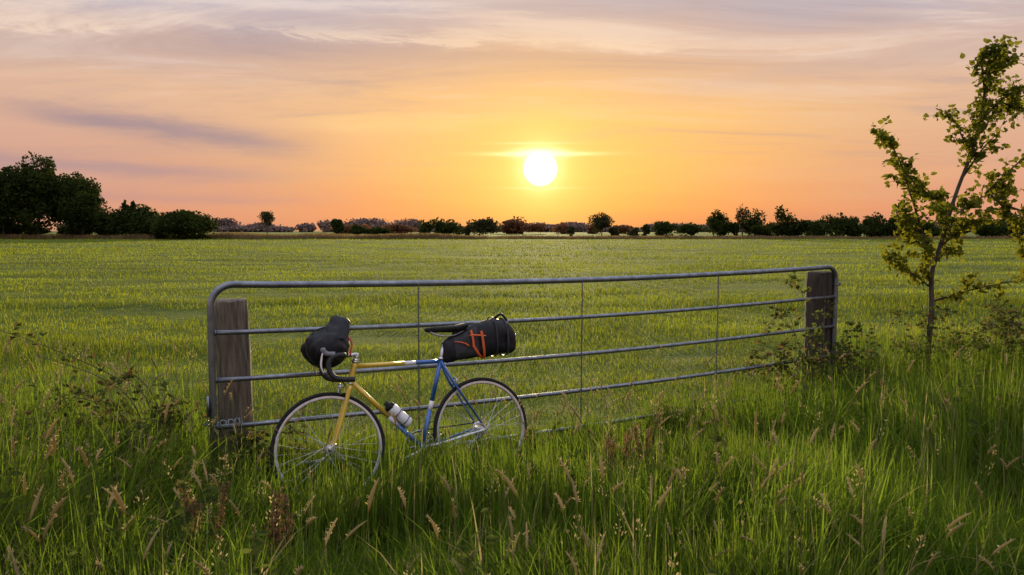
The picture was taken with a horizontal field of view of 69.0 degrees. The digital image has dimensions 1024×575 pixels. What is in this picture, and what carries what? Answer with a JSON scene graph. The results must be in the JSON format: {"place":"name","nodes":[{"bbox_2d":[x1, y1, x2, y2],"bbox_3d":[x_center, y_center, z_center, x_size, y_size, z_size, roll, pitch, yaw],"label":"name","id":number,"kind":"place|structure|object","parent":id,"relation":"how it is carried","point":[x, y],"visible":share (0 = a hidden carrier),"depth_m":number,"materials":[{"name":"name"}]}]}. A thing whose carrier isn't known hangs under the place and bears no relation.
{"place":"outdoors","nodes":[
{"label":"outdoors","id":0,"kind":"place"},
{"bbox_2d":[0,294,1023,574],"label":"tall grass","id":1,"kind":"structure","parent":0,"point":[890,494],"depth_m":3.84,"materials":[{"name":"green plant"}]},
{"bbox_2d":[0,231,1023,574],"bbox_3d":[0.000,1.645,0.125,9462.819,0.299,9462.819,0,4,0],"label":"ground","id":2,"kind":"structure","parent":0,"point":[360,339],"depth_m":15.86,"materials":[{"name":"green plant"}]},
{"bbox_2d":[0,165,25,234],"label":"broadleaf tree","id":3,"kind":"object","parent":2,"relation":"on","point":[5,225],"visible":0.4,"depth_m":148.18,"materials":[{"name":"green plant"}]},
{"bbox_2d":[0,150,58,234],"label":"broadleaf tree","id":4,"kind":"object","parent":2,"relation":"on","point":[27,192],"visible":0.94,"depth_m":145.84,"materials":[{"name":"green plant"}]},
{"bbox_2d":[0,219,102,236],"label":"tree line","id":5,"kind":"object","parent":2,"relation":"on","point":[31,229],"visible":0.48,"depth_m":150.10,"materials":[{"name":"green plant"}]},
{"bbox_2d":[43,171,101,232],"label":"broadleaf tree","id":6,"kind":"object","parent":2,"relation":"on","point":[66,185],"visible":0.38,"depth_m":148.42,"materials":[{"name":"green plant"}]},
{"bbox_2d":[57,183,107,235],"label":"broadleaf tree","id":7,"kind":"object","parent":2,"relation":"on","point":[77,214],"visible":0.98,"depth_m":146.68,"materials":[{"name":"green plant"}]},
{"bbox_2d":[0,321,206,466],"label":"bramble bush","id":8,"kind":"object","parent":2,"relation":"on","point":[101,381],"visible":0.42,"depth_m":4.42,"materials":[{"name":"green plant"}]},
{"bbox_2d":[87,207,124,236],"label":"willow bush","id":9,"kind":"object","parent":2,"relation":"on","point":[104,228],"visible":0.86,"depth_m":148.10,"materials":[{"name":"green plant"}]},
{"bbox_2d":[120,199,137,233],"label":"willow bush","id":10,"kind":"object","parent":2,"relation":"on","point":[124,204],"visible":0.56,"depth_m":149.79,"materials":[{"name":"green plant"}]},
{"bbox_2d":[106,204,158,235],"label":"willow bush","id":11,"kind":"object","parent":2,"relation":"on","point":[130,220],"visible":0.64,"depth_m":148.91,"materials":[{"name":"green plant"}]},
{"bbox_2d":[134,214,162,235],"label":"willow bush","id":12,"kind":"object","parent":2,"relation":"on","point":[146,225],"visible":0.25,"depth_m":147.83,"materials":[{"name":"green plant"}]},
{"bbox_2d":[149,219,176,238],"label":"willow bush","id":13,"kind":"object","parent":2,"relation":"on","point":[159,233],"visible":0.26,"depth_m":144.58,"materials":[{"name":"green plant"}]},
{"bbox_2d":[151,209,220,238],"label":"willow bush","id":14,"kind":"object","parent":2,"relation":"on","point":[183,224],"visible":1,"depth_m":140.23,"materials":[{"name":"green plant"}]},
{"bbox_2d":[175,479,230,573],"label":"dock plant","id":15,"kind":"object","parent":2,"relation":"on","point":[220,511],"visible":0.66,"depth_m":3.23,"materials":[{"name":"brown plant"}]},
{"bbox_2d":[214,298,254,472],"bbox_3d":[-1.762,0.828,4.754,0.226,1.526,0.233,-2,5,0],"label":"wooden gate post","id":16,"kind":"object","parent":2,"relation":"on","point":[233,355],"visible":0.62,"depth_m":4.64,"materials":[{"name":"brown wood"}]},
{"bbox_2d":[204,265,840,476],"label":"field gate","id":17,"kind":"structure","parent":16,"relation":"attached to","point":[212,333],"depth_m":5.29,"materials":[{"name":"metal"}]},
{"bbox_2d":[218,423,302,482],"bbox_3d":[-1.562,1.068,4.603,0.547,0.472,0.295,-1,4,-8],"label":"bramble bush","id":18,"kind":"object","parent":2,"relation":"on","point":[254,439],"visible":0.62,"depth_m":4.59,"materials":[{"name":"green plant"}]},
{"bbox_2d":[257,210,275,233],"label":"broadleaf tree","id":19,"kind":"object","parent":2,"relation":"on","point":[266,217],"visible":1,"depth_m":298.50,"materials":[{"name":"green plant"}]},
{"bbox_2d":[238,486,314,573],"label":"dock plant","id":20,"kind":"object","parent":2,"relation":"on","point":[277,533],"visible":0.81,"depth_m":3.28,"materials":[{"name":"brown plant"}]},
{"bbox_2d":[330,217,464,234],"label":"tree line","id":21,"kind":"object","parent":2,"relation":"on","point":[440,226],"visible":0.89,"depth_m":199.48,"materials":[{"name":"green plant"}]},
{"bbox_2d":[270,313,526,498],"bbox_3d":[-0.677,0.732,4.770,1.698,1.152,0.487,-2,-4,-27],"label":"bicycle","id":22,"kind":"object","parent":2,"relation":"on","point":[327,346],"visible":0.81,"depth_m":4.75,"materials":[{"name":"yellow metal"}]},
{"bbox_2d":[330,216,633,233],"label":"tree line","id":23,"kind":"object","parent":2,"relation":"on","point":[513,226],"visible":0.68,"depth_m":394.02,"materials":[{"name":"green plant"}]},
{"bbox_2d":[0,232,1012,238],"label":"reed strip","id":24,"kind":"object","parent":2,"relation":"on","point":[242,235],"visible":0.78,"depth_m":146.59,"materials":[{"name":"green plant"}]},
{"bbox_2d":[0,317,1023,574],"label":"leafy weeds","id":25,"kind":"object","parent":2,"relation":"on","point":[258,543],"visible":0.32,"depth_m":3.49,"materials":[{"name":"green plant"}]},
{"bbox_2d":[56,217,972,231],"bbox_3d":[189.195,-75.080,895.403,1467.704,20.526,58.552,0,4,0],"label":"distant woods","id":26,"kind":"object","parent":2,"relation":"on","point":[227,225],"visible":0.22,"depth_m":888.68,"materials":[{"name":"green plant"}]},
{"bbox_2d":[463,216,638,235],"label":"tree line","id":27,"kind":"object","parent":2,"relation":"on","point":[482,226],"visible":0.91,"depth_m":216.54,"materials":[{"name":"green plant"}]},
{"bbox_2d":[587,212,614,234],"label":"broadleaf tree","id":28,"kind":"object","parent":2,"relation":"on","point":[601,222],"visible":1,"depth_m":218.26,"materials":[{"name":"green plant"}]},
{"bbox_2d":[578,432,636,492],"bbox_3d":[0.589,1.087,4.406,0.382,0.463,0.300,-1,4,-10],"label":"dock plant","id":29,"kind":"object","parent":2,"relation":"on","point":[614,445],"visible":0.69,"depth_m":4.46,"materials":[{"name":"brown plant"}]},
{"bbox_2d":[624,422,669,482],"bbox_3d":[0.807,1.058,4.591,0.378,0.494,0.293,0,4,0],"label":"dock plant","id":30,"kind":"object","parent":2,"relation":"on","point":[635,429],"visible":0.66,"depth_m":4.59,"materials":[{"name":"brown plant"}]},
{"bbox_2d":[705,209,730,235],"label":"broadleaf tree","id":31,"kind":"object","parent":2,"relation":"on","point":[719,221],"visible":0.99,"depth_m":180.24,"materials":[{"name":"green plant"}]},
{"bbox_2d":[734,203,749,234],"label":"poplar tree","id":32,"kind":"object","parent":2,"relation":"on","point":[738,217],"visible":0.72,"depth_m":183.87,"materials":[{"name":"green plant"}]},
{"bbox_2d":[732,272,885,398],"bbox_3d":[2.680,0.480,6.828,1.328,1.307,0.545,0,4,0],"label":"bramble bush","id":33,"kind":"object","parent":2,"relation":"on","point":[808,360],"visible":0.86,"depth_m":6.79,"materials":[{"name":"green plant"}]},
{"bbox_2d":[802,271,833,394],"bbox_3d":[3.029,0.613,7.370,0.289,1.556,0.282,3,5,33],"label":"wooden gate post","id":34,"kind":"object","parent":2,"relation":"on","point":[819,283],"visible":0.41,"depth_m":7.24,"materials":[{"name":"brown wood"}]},
{"bbox_2d":[641,205,1023,237],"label":"tree line","id":35,"kind":"object","parent":2,"relation":"on","point":[868,226],"visible":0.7,"depth_m":179.57,"materials":[{"name":"green plant"}]},
{"bbox_2d":[869,34,1023,363],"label":"young birch tree","id":36,"kind":"object","parent":2,"relation":"on","point":[994,59],"visible":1,"depth_m":7.25,"materials":[{"name":"green plant"}]},
{"bbox_2d":[888,294,1023,380],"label":"bramble bush","id":37,"kind":"object","parent":2,"relation":"on","point":[1005,323],"visible":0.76,"depth_m":7.32,"materials":[{"name":"green plant"}]},
{"bbox_2d":[0,301,1023,574],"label":"seed head grass","id":38,"kind":"structure","parent":0,"point":[254,531],"depth_m":3.19,"materials":[{"name":"green plant"}]},
{"bbox_2d":[0,0,1023,230],"label":"sky","id":39,"kind":"structure","parent":0,"point":[637,113],"materials":[{"name":"orange"}]}
]}

